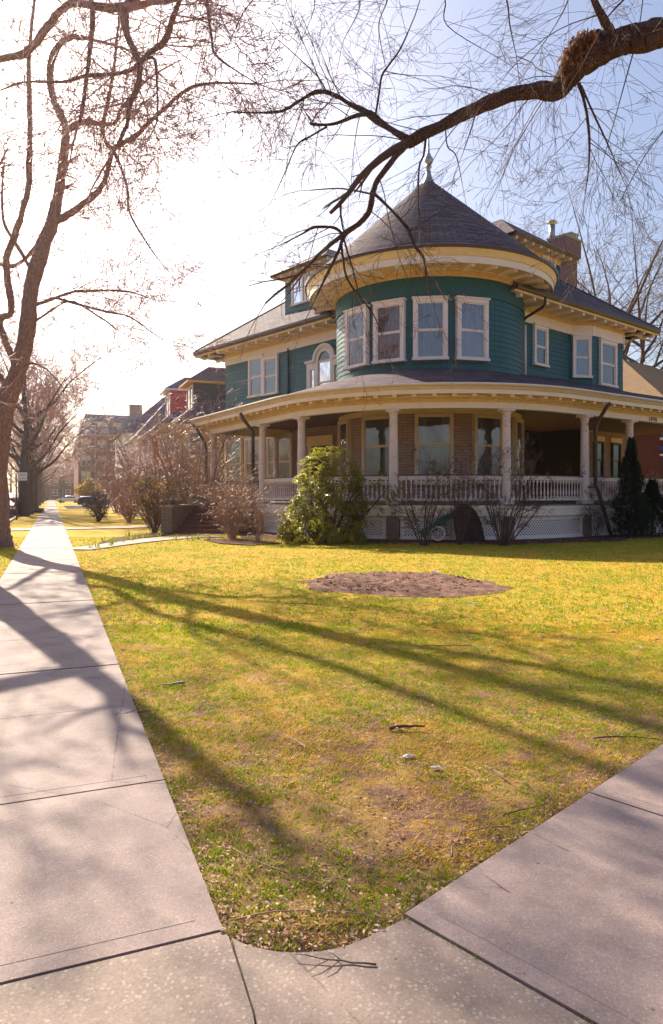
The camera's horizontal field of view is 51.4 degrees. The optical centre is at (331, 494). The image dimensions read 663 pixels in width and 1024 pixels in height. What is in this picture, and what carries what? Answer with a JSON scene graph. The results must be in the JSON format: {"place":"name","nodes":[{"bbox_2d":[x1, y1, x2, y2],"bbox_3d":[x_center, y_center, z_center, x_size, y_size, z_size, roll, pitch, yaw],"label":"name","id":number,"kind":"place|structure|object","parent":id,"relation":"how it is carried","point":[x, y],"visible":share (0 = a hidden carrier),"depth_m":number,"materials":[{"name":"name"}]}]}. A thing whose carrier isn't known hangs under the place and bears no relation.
{"place":"outdoors","nodes":[
{"label":"outdoors","id":0,"kind":"place"},
{"bbox_2d":[9,513,14,518],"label":"road","id":1,"kind":"structure","parent":0,"point":[11,515],"depth_m":53.32,"materials":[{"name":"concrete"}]},
{"bbox_2d":[10,497,19,515],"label":"parked car","id":2,"kind":"object","parent":1,"relation":"on","point":[12,504],"visible":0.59,"depth_m":49.96,"materials":[{"name":"red paint"}]},
{"bbox_2d":[11,528,30,530],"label":"neighbour path","id":3,"kind":"structure","parent":0,"point":[20,529],"depth_m":31.18,"materials":[{"name":"concrete"}]},
{"bbox_2d":[64,505,108,508],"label":"driveway","id":4,"kind":"structure","parent":0,"point":[74,507],"depth_m":86.45,"materials":[{"name":"concrete"}]},
{"bbox_2d":[77,496,104,506],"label":"parked car","id":5,"kind":"object","parent":4,"relation":"on","point":[81,500],"visible":0.4,"depth_m":91.47,"materials":[{"name":"black paint"}]},
{"bbox_2d":[74,404,141,497],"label":"apartment building","id":6,"kind":"structure","parent":0,"point":[79,475],"depth_m":142.74,"materials":[{"name":"red brick"}]},
{"bbox_2d":[81,471,90,481],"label":"window","id":7,"kind":"structure","parent":6,"relation":"in","point":[86,476],"depth_m":141.30,"materials":[{"name":"glass"}]},
{"bbox_2d":[81,455,90,465],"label":"window","id":8,"kind":"structure","parent":6,"relation":"in","point":[84,460],"depth_m":141.37,"materials":[{"name":"glass"}]},
{"bbox_2d":[97,440,106,450],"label":"window","id":9,"kind":"structure","parent":6,"relation":"in","point":[101,446],"depth_m":142.55,"materials":[{"name":"glass"}]},
{"bbox_2d":[0,500,222,984],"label":"sidewalk","id":10,"kind":"structure","parent":0,"point":[98,862],"depth_m":3.54,"materials":[{"name":"concrete"}]},
{"bbox_2d":[63,526,160,529],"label":"neighbour path","id":11,"kind":"structure","parent":0,"point":[112,527],"depth_m":33.09,"materials":[{"name":"concrete"}]},
{"bbox_2d":[109,404,164,509],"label":"neighbour house","id":12,"kind":"structure","parent":0,"point":[161,408],"depth_m":75.67,"materials":[{"name":"brown brick"}]},
{"bbox_2d":[66,535,223,550],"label":"front path","id":13,"kind":"structure","parent":0,"point":[121,543],"depth_m":23.15,"materials":[{"name":"concrete"}]},
{"bbox_2d":[131,367,280,516],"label":"neighbour house","id":14,"kind":"structure","parent":0,"point":[199,383],"depth_m":54.55,"materials":[{"name":"brown brick"}]},
{"bbox_2d":[189,431,202,456],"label":"window","id":15,"kind":"structure","parent":14,"relation":"in","point":[199,440],"depth_m":51.94,"materials":[{"name":"white paint"}]},
{"bbox_2d":[0,919,589,1023],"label":"corner pavement","id":16,"kind":"structure","parent":0,"point":[416,974],"depth_m":2.20,"materials":[{"name":"concrete"}]},
{"bbox_2d":[3,913,591,1023],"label":"joint moss","id":17,"kind":"object","parent":16,"relation":"on","point":[402,919],"visible":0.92,"depth_m":2.36,"materials":[{"name":"green plant"}]},
{"bbox_2d":[294,951,375,973],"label":"fallen twig","id":18,"kind":"object","parent":16,"relation":"on","point":[339,960],"visible":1,"depth_m":2.32,"materials":[{"name":"brown wood"}]},
{"bbox_2d":[0,500,662,951],"bbox_3d":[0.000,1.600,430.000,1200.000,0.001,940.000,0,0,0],"label":"ground","id":19,"kind":"structure","parent":0,"point":[84,518],"depth_m":5.02,"materials":[{"name":"green plant"}]},
{"bbox_2d":[7,458,17,492],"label":"street tree","id":20,"kind":"object","parent":19,"relation":"on","point":[10,490],"visible":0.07,"depth_m":217.66,"materials":[{"name":"brown plant"}]},
{"bbox_2d":[8,458,18,492],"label":"street tree","id":21,"kind":"object","parent":19,"relation":"on","point":[13,477],"visible":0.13,"depth_m":201.28,"materials":[{"name":"brown plant"}]},
{"bbox_2d":[15,472,26,519],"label":"parking sign","id":22,"kind":"object","parent":19,"relation":"on","point":[22,476],"visible":1,"depth_m":44.07,"materials":[{"name":"white metal"}]},
{"bbox_2d":[9,443,65,501],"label":"street tree","id":23,"kind":"object","parent":19,"relation":"on","point":[46,476],"visible":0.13,"depth_m":161.24,"materials":[{"name":"brown plant"}]},
{"bbox_2d":[32,508,43,512],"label":"cut log","id":24,"kind":"object","parent":19,"relation":"on","point":[37,510],"visible":0.66,"depth_m":60.75,"materials":[{"name":"wood"}]},
{"bbox_2d":[10,425,79,502],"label":"street tree","id":25,"kind":"object","parent":19,"relation":"on","point":[42,478],"visible":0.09,"depth_m":129.24,"materials":[{"name":"brown plant"}]},
{"bbox_2d":[7,379,90,507],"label":"street tree","id":26,"kind":"object","parent":19,"relation":"on","point":[35,486],"visible":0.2,"depth_m":69.56,"materials":[{"name":"brown plant"}]},
{"bbox_2d":[0,336,100,507],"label":"street tree","id":27,"kind":"object","parent":19,"relation":"on","point":[39,454],"visible":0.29,"depth_m":64.17,"materials":[{"name":"brown plant"}]},
{"bbox_2d":[14,420,90,505],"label":"street tree","id":28,"kind":"object","parent":19,"relation":"on","point":[39,491],"visible":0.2,"depth_m":102.99,"materials":[{"name":"brown plant"}]},
{"bbox_2d":[1,363,106,507],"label":"street tree","id":29,"kind":"object","parent":19,"relation":"on","point":[39,467],"visible":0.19,"depth_m":85.42,"materials":[{"name":"brown plant"}]},
{"bbox_2d":[44,444,67,499],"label":"street tree","id":30,"kind":"object","parent":19,"relation":"on","point":[52,487],"visible":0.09,"depth_m":214.81,"materials":[{"name":"brown plant"}]},
{"bbox_2d":[44,470,72,499],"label":"distant building","id":31,"kind":"structure","parent":19,"relation":"on","point":[57,494],"depth_m":228.69,"materials":[{"name":"red brick"}]},
{"bbox_2d":[44,453,73,496],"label":"street tree","id":32,"kind":"object","parent":19,"relation":"on","point":[64,479],"visible":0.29,"depth_m":190.60,"materials":[{"name":"brown plant"}]},
{"bbox_2d":[0,347,130,513],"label":"street tree","id":33,"kind":"object","parent":19,"relation":"on","point":[30,481],"visible":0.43,"depth_m":57.37,"materials":[{"name":"brown plant"}]},
{"bbox_2d":[59,454,73,495],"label":"street tree","id":34,"kind":"object","parent":19,"relation":"on","point":[72,474],"visible":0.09,"depth_m":210.49,"materials":[{"name":"brown plant"}]},
{"bbox_2d":[56,496,78,502],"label":"parked car","id":35,"kind":"object","parent":19,"relation":"on","point":[74,499],"visible":0.84,"depth_m":137.15,"materials":[{"name":"white paint"}]},
{"bbox_2d":[0,274,135,515],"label":"street tree","id":36,"kind":"object","parent":19,"relation":"on","point":[27,444],"visible":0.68,"depth_m":51.98,"materials":[{"name":"brown plant"}]},
{"bbox_2d":[73,476,101,496],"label":"evergreen bush","id":37,"kind":"object","parent":19,"relation":"on","point":[85,489],"visible":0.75,"depth_m":119.32,"materials":[{"name":"green plant"}]},
{"bbox_2d":[83,489,119,521],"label":"bare shrub","id":38,"kind":"object","parent":19,"relation":"on","point":[97,509],"visible":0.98,"depth_m":41.13,"materials":[{"name":"brown plant"}]},
{"bbox_2d":[84,448,151,512],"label":"tall shrub","id":39,"kind":"object","parent":19,"relation":"on","point":[114,506],"visible":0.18,"depth_m":61.91,"materials":[{"name":"brown plant"}]},
{"bbox_2d":[107,481,147,522],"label":"leafy shrub","id":40,"kind":"object","parent":19,"relation":"on","point":[125,508],"visible":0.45,"depth_m":39.82,"materials":[{"name":"brown plant"}]},
{"bbox_2d":[70,409,186,518],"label":"tall shrub","id":41,"kind":"object","parent":19,"relation":"on","point":[130,461],"visible":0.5,"depth_m":45.85,"materials":[{"name":"brown plant"}]},
{"bbox_2d":[60,381,202,525],"bbox_3d":[-9.568,-2.246,34.909,6.498,7.756,7.395,0,0,22],"label":"tall shrub","id":42,"kind":"object","parent":19,"relation":"on","point":[132,482],"visible":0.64,"depth_m":34.61,"materials":[{"name":"brown plant"}]},
{"bbox_2d":[99,533,173,543],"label":"flower bed soil","id":43,"kind":"structure","parent":19,"relation":"on","point":[147,534],"depth_m":25.98,"materials":[{"name":"brown soil"}]},
{"bbox_2d":[111,398,164,477],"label":"neighbour house","id":44,"kind":"structure","parent":19,"relation":"on","point":[122,433],"depth_m":91.17,"materials":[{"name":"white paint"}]},
{"bbox_2d":[112,462,191,532],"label":"leafy shrub","id":45,"kind":"object","parent":19,"relation":"on","point":[153,522],"visible":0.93,"depth_m":28.86,"materials":[{"name":"brown plant"}]},
{"bbox_2d":[118,377,188,510],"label":"neighbour house","id":46,"kind":"structure","parent":19,"relation":"on","point":[175,389],"depth_m":65.32,"materials":[{"name":"red brick"}]},
{"bbox_2d":[0,0,339,418],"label":"street tree","id":47,"kind":"object","parent":19,"relation":"on","point":[123,10],"visible":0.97,"depth_m":12.35,"materials":[{"name":"brown plant"}]},
{"bbox_2d":[105,354,259,505],"bbox_3d":[-6.739,-2.357,33.381,8.281,7.960,6.181,0,0,-27],"label":"tall shrub","id":48,"kind":"object","parent":19,"relation":"on","point":[183,468],"visible":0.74,"depth_m":33.09,"materials":[{"name":"brown plant"}]},
{"bbox_2d":[0,0,394,547],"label":"street tree","id":49,"kind":"object","parent":19,"relation":"on","point":[11,387],"visible":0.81,"depth_m":19.65,"materials":[{"name":"brown plant"}]},
{"bbox_2d":[168,391,235,499],"bbox_3d":[-7.164,-1.968,38.522,4.492,7.161,5.290,0,0,-34],"label":"tall shrub","id":50,"kind":"object","parent":19,"relation":"on","point":[203,458],"visible":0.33,"depth_m":37.68,"materials":[{"name":"brown plant"}]},
{"bbox_2d":[160,502,256,533],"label":"entrance steps","id":51,"kind":"structure","parent":19,"relation":"on","point":[182,518],"depth_m":28.97,"materials":[{"name":"grey brick"}]},
{"bbox_2d":[166,499,182,504],"bbox_3d":[-6.655,0.305,29.147,0.711,0.230,0.711,0,0,0],"label":"bowl planter","id":52,"kind":"object","parent":51,"relation":"on","point":[177,501],"visible":0.82,"depth_m":28.91,"materials":[{"name":"stone"}]},
{"bbox_2d":[185,497,210,503],"bbox_3d":[-6.171,0.260,31.954,1.144,0.320,0.695,0,0,0],"label":"trough planter","id":53,"kind":"object","parent":51,"relation":"on","point":[193,499],"visible":0.83,"depth_m":31.74,"materials":[{"name":"stone"}]},
{"bbox_2d":[190,461,276,538],"bbox_3d":[-3.807,0.187,25.187,3.255,2.846,3.403,0,0,12],"label":"bare shrub","id":54,"kind":"object","parent":19,"relation":"on","point":[238,512],"visible":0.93,"depth_m":24.85,"materials":[{"name":"brown plant"}]},
{"bbox_2d":[203,538,281,545],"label":"flower bed soil","id":55,"kind":"structure","parent":19,"relation":"on","point":[232,541],"depth_m":22.65,"materials":[{"name":"brown soil"}]},
{"bbox_2d":[240,479,287,541],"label":"bare shrub","id":56,"kind":"object","parent":55,"relation":"on","point":[258,539],"visible":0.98,"depth_m":22.86,"materials":[{"name":"brown plant"}]},
{"bbox_2d":[234,849,286,873],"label":"fallen twig","id":57,"kind":"object","parent":19,"relation":"on","point":[263,863],"visible":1,"depth_m":2.93,"materials":[{"name":"brown wood"}]},
{"bbox_2d":[234,909,375,920],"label":"fallen twig","id":58,"kind":"object","parent":19,"relation":"on","point":[236,919],"visible":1,"depth_m":2.61,"materials":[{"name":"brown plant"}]},
{"bbox_2d":[228,919,392,1023],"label":"joint soil","id":59,"kind":"structure","parent":19,"relation":"on","point":[309,931],"depth_m":2.49,"materials":[{"name":"brown soil"}]},
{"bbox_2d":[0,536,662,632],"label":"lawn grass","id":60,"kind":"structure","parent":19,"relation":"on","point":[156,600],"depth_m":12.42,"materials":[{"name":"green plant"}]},
{"bbox_2d":[80,549,661,650],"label":"leaf litter","id":61,"kind":"object","parent":19,"relation":"on","point":[656,639],"visible":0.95,"depth_m":10.16,"materials":[{"name":"brown plant"}]},
{"bbox_2d":[80,0,662,421],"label":"overhanging tree","id":62,"kind":"object","parent":19,"relation":"on","point":[585,53],"visible":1,"depth_m":9.26,"materials":[{"name":"brown plant"}]},
{"bbox_2d":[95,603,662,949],"bbox_3d":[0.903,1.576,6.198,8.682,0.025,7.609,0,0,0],"label":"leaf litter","id":63,"kind":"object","parent":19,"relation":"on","point":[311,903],"visible":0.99,"depth_m":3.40,"materials":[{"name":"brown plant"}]},
{"bbox_2d":[297,571,513,597],"bbox_3d":[1.255,1.547,12.504,3.794,0.093,3.665,0,0,0],"label":"dug soil patch","id":64,"kind":"object","parent":19,"relation":"on","point":[411,585],"visible":0.95,"depth_m":11.86,"materials":[{"name":"brown soil"}]},
{"bbox_2d":[317,571,482,591],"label":"soil clods","id":65,"kind":"object","parent":64,"relation":"on","point":[378,587],"visible":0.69,"depth_m":12.23,"materials":[{"name":"brown soil"}]},
{"bbox_2d":[389,724,424,729],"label":"fallen twig","id":66,"kind":"object","parent":19,"relation":"on","point":[400,726],"visible":0.98,"depth_m":4.67,"materials":[{"name":"brown wood"}]},
{"bbox_2d":[379,645,471,648],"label":"fallen twig","id":67,"kind":"object","parent":19,"relation":"on","point":[434,645],"visible":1,"depth_m":7.19,"materials":[{"name":"brown wood"}]},
{"bbox_2d":[189,139,662,539],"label":"corner house","id":68,"kind":"structure","parent":19,"relation":"on","point":[542,367],"depth_m":27.55,"materials":[{"name":"teal wood"}]},
{"bbox_2d":[225,438,242,488],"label":"porch window","id":69,"kind":"structure","parent":68,"relation":"in","point":[235,446],"depth_m":39.95,"materials":[{"name":"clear glass"}]},
{"bbox_2d":[244,437,258,488],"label":"porch window","id":70,"kind":"structure","parent":68,"relation":"in","point":[247,441],"depth_m":38.84,"materials":[{"name":"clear glass"}]},
{"bbox_2d":[247,353,263,397],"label":"wing window","id":71,"kind":"structure","parent":68,"relation":"in","point":[255,357],"depth_m":38.54,"materials":[{"name":"white paint"}]},
{"bbox_2d":[261,353,278,395],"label":"wing window","id":72,"kind":"structure","parent":68,"relation":"in","point":[274,356],"depth_m":37.31,"materials":[{"name":"white paint"}]},
{"bbox_2d":[266,433,293,488],"bbox_3d":[-2.812,-1.800,36.767,0.185,2.900,2.329,0,0,-42],"label":"porch window","id":73,"kind":"structure","parent":68,"relation":"in","point":[285,444],"depth_m":36.57,"materials":[{"name":"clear glass"}]},
{"bbox_2d":[304,343,335,388],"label":"arched window","id":74,"kind":"structure","parent":68,"relation":"in","point":[320,370],"depth_m":34.20,"materials":[{"name":"white paint"}]},
{"bbox_2d":[307,434,334,501],"bbox_3d":[-0.558,-1.310,34.297,0.140,3.280,1.958,0,0,-42],"label":"front door","id":75,"kind":"structure","parent":68,"relation":"in","point":[320,441],"depth_m":34.23,"materials":[{"name":"brown wood"}]},
{"bbox_2d":[336,419,351,485],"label":"porch window","id":76,"kind":"structure","parent":68,"relation":"in","point":[345,426],"depth_m":29.42,"materials":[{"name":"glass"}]},
{"bbox_2d":[343,304,370,370],"bbox_3d":[1.033,-6.460,28.327,0.295,2.460,1.440,0,0,-38],"label":"tower window","id":77,"kind":"structure","parent":68,"relation":"in","point":[349,348],"depth_m":28.27,"materials":[{"name":"grey glass"}]},
{"bbox_2d":[360,415,389,484],"bbox_3d":[1.866,-1.790,27.720,1.530,2.780,0.310,0,0,38],"label":"porch window","id":78,"kind":"structure","parent":68,"relation":"in","point":[375,429],"depth_m":27.77,"materials":[{"name":"glass"}]},
{"bbox_2d":[371,297,406,364],"bbox_3d":[2.277,-6.460,27.250,1.440,2.460,0.295,0,0,30],"label":"tower window","id":79,"kind":"structure","parent":68,"relation":"in","point":[390,337],"depth_m":27.23,"materials":[{"name":"grey glass"}]},
{"bbox_2d":[412,295,448,360],"bbox_3d":[3.838,-6.460,26.734,1.440,2.460,0.295,0,0,7],"label":"tower window","id":80,"kind":"structure","parent":68,"relation":"in","point":[426,347],"depth_m":26.73,"materials":[{"name":"glass"}]},
{"bbox_2d":[413,413,454,484],"bbox_3d":[3.998,-1.790,26.880,1.580,2.780,0.310,0,0,5],"label":"porch window","id":81,"kind":"structure","parent":68,"relation":"in","point":[433,431],"depth_m":26.87,"materials":[{"name":"glass"}]},
{"bbox_2d":[454,295,490,361],"bbox_3d":[5.493,-6.460,26.861,1.440,2.460,0.295,0,0,-16],"label":"tower window","id":82,"kind":"structure","parent":68,"relation":"in","point":[472,348],"depth_m":26.86,"materials":[{"name":"white paint"}]},
{"bbox_2d":[471,413,501,484],"bbox_3d":[6.213,-1.790,27.321,1.530,2.780,0.310,0,0,-28],"label":"porch window","id":83,"kind":"structure","parent":68,"relation":"in","point":[488,427],"depth_m":27.27,"materials":[{"name":"glass"}]},
{"bbox_2d":[512,418,524,485],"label":"porch window","id":84,"kind":"structure","parent":68,"relation":"in","point":[517,423],"depth_m":28.39,"materials":[{"name":"wood"}]},
{"bbox_2d":[532,322,549,367],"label":"wing window","id":85,"kind":"structure","parent":68,"relation":"in","point":[537,327],"depth_m":30.96,"materials":[{"name":"white paint"}]},
{"bbox_2d":[571,334,592,377],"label":"wing window","id":86,"kind":"structure","parent":68,"relation":"in","point":[576,338],"depth_m":32.66,"materials":[{"name":"glass"}]},
{"bbox_2d":[592,436,604,475],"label":"porch window","id":87,"kind":"structure","parent":68,"relation":"in","point":[601,440],"depth_m":36.77,"materials":[{"name":"beige paint"}]},
{"bbox_2d":[598,337,618,388],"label":"wing window","id":88,"kind":"structure","parent":68,"relation":"in","point":[608,382],"depth_m":33.72,"materials":[{"name":"glass"}]},
{"bbox_2d":[610,438,621,476],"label":"porch window","id":89,"kind":"structure","parent":68,"relation":"in","point":[616,443],"depth_m":37.85,"materials":[{"name":"grey glass"}]},
{"bbox_2d":[388,445,482,545],"bbox_3d":[3.088,-0.029,21.504,2.960,3.277,2.134,0,0,29],"label":"bare shrub","id":90,"kind":"object","parent":19,"relation":"on","point":[425,508],"visible":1,"depth_m":21.59,"materials":[{"name":"brown plant"}]},
{"bbox_2d":[215,530,662,543],"bbox_3d":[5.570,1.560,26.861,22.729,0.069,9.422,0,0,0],"label":"flower bed soil","id":91,"kind":"structure","parent":19,"relation":"on","point":[515,541],"depth_m":24.00,"materials":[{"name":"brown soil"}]},
{"bbox_2d":[275,444,405,544],"bbox_3d":[0.310,-0.006,22.986,4.316,3.406,2.699,0,0,0],"label":"rhododendron bush","id":92,"kind":"object","parent":91,"relation":"on","point":[321,530],"visible":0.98,"depth_m":22.50,"materials":[{"name":"green plant"}]},
{"bbox_2d":[419,510,458,540],"bbox_3d":[3.636,1.019,23.231,1.445,1.055,0.574,0,0,-10],"label":"garden cart","id":93,"kind":"object","parent":91,"relation":"on","point":[445,520],"visible":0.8,"depth_m":23.00,"materials":[{"name":"green plastic"}]},
{"bbox_2d":[454,504,485,541],"bbox_3d":[4.592,0.953,23.059,1.027,1.313,0.662,0,0,0],"label":"wheelbarrow tray","id":94,"kind":"object","parent":91,"relation":"on","point":[476,534],"visible":0.58,"depth_m":23.02,"materials":[{"name":"brown metal"}]},
{"bbox_2d":[565,462,632,537],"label":"bare shrub","id":95,"kind":"object","parent":91,"relation":"on","point":[599,518],"visible":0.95,"depth_m":25.06,"materials":[{"name":"brown plant"}]},
{"bbox_2d":[607,436,656,537],"bbox_3d":[10.983,-0.295,25.159,1.793,3.790,1.792,0,0,0],"label":"conifer","id":96,"kind":"object","parent":91,"relation":"on","point":[630,467],"visible":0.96,"depth_m":25.03,"materials":[{"name":"green plant"}]},
{"bbox_2d":[633,478,662,535],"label":"conifer","id":97,"kind":"object","parent":91,"relation":"on","point":[654,496],"visible":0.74,"depth_m":26.27,"materials":[{"name":"green plant"}]},
{"bbox_2d":[446,827,460,857],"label":"fallen twig","id":98,"kind":"object","parent":19,"relation":"on","point":[455,842],"visible":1,"depth_m":3.12,"materials":[{"name":"brown wood"}]},
{"bbox_2d":[425,445,501,544],"bbox_3d":[4.182,-0.047,22.163,2.113,3.307,2.970,0,0,34],"label":"bare shrub","id":99,"kind":"object","parent":19,"relation":"on","point":[465,522],"visible":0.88,"depth_m":22.03,"materials":[{"name":"brown plant"}]},
{"bbox_2d":[449,825,509,838],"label":"fallen twig","id":100,"kind":"object","parent":19,"relation":"on","point":[489,827],"visible":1,"depth_m":3.24,"materials":[{"name":"brown wood"}]},
{"bbox_2d":[464,429,568,545],"bbox_3d":[5.585,-0.241,21.862,2.910,3.711,3.813,0,0,0],"label":"bare shrub","id":101,"kind":"object","parent":19,"relation":"on","point":[504,539],"visible":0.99,"depth_m":21.50,"materials":[{"name":"brown plant"}]},
{"bbox_2d":[381,744,661,928],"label":"joint soil","id":102,"kind":"structure","parent":19,"relation":"on","point":[394,919],"depth_m":2.93,"materials":[{"name":"brown soil"}]},
{"bbox_2d":[476,177,662,348],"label":"background tree","id":103,"kind":"object","parent":19,"relation":"on","point":[614,260],"visible":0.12,"depth_m":63.26,"materials":[{"name":"brown plant"}]},
{"bbox_2d":[519,158,662,369],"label":"background tree","id":104,"kind":"object","parent":19,"relation":"on","point":[641,344],"visible":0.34,"depth_m":57.10,"materials":[{"name":"brown plant"}]},
{"bbox_2d":[523,139,662,364],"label":"background tree","id":105,"kind":"object","parent":19,"relation":"on","point":[632,305],"visible":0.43,"depth_m":57.34,"materials":[{"name":"brown plant"}]},
{"bbox_2d":[560,360,662,505],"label":"neighbour house","id":106,"kind":"structure","parent":19,"relation":"on","point":[638,378],"depth_m":44.32,"materials":[{"name":"red brick"}]},
{"bbox_2d":[593,728,662,740],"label":"fallen twig","id":107,"kind":"object","parent":19,"relation":"on","point":[623,736],"visible":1,"depth_m":4.50,"materials":[{"name":"brown wood"}]},
{"bbox_2d":[0,0,662,492],"label":"sky","id":108,"kind":"structure","parent":0,"point":[204,222],"materials":[{"name":"white"}]},
{"bbox_2d":[404,744,662,1023],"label":"side street sidewalk","id":109,"kind":"structure","parent":0,"point":[576,928],"depth_m":2.62,"materials":[{"name":"concrete"}]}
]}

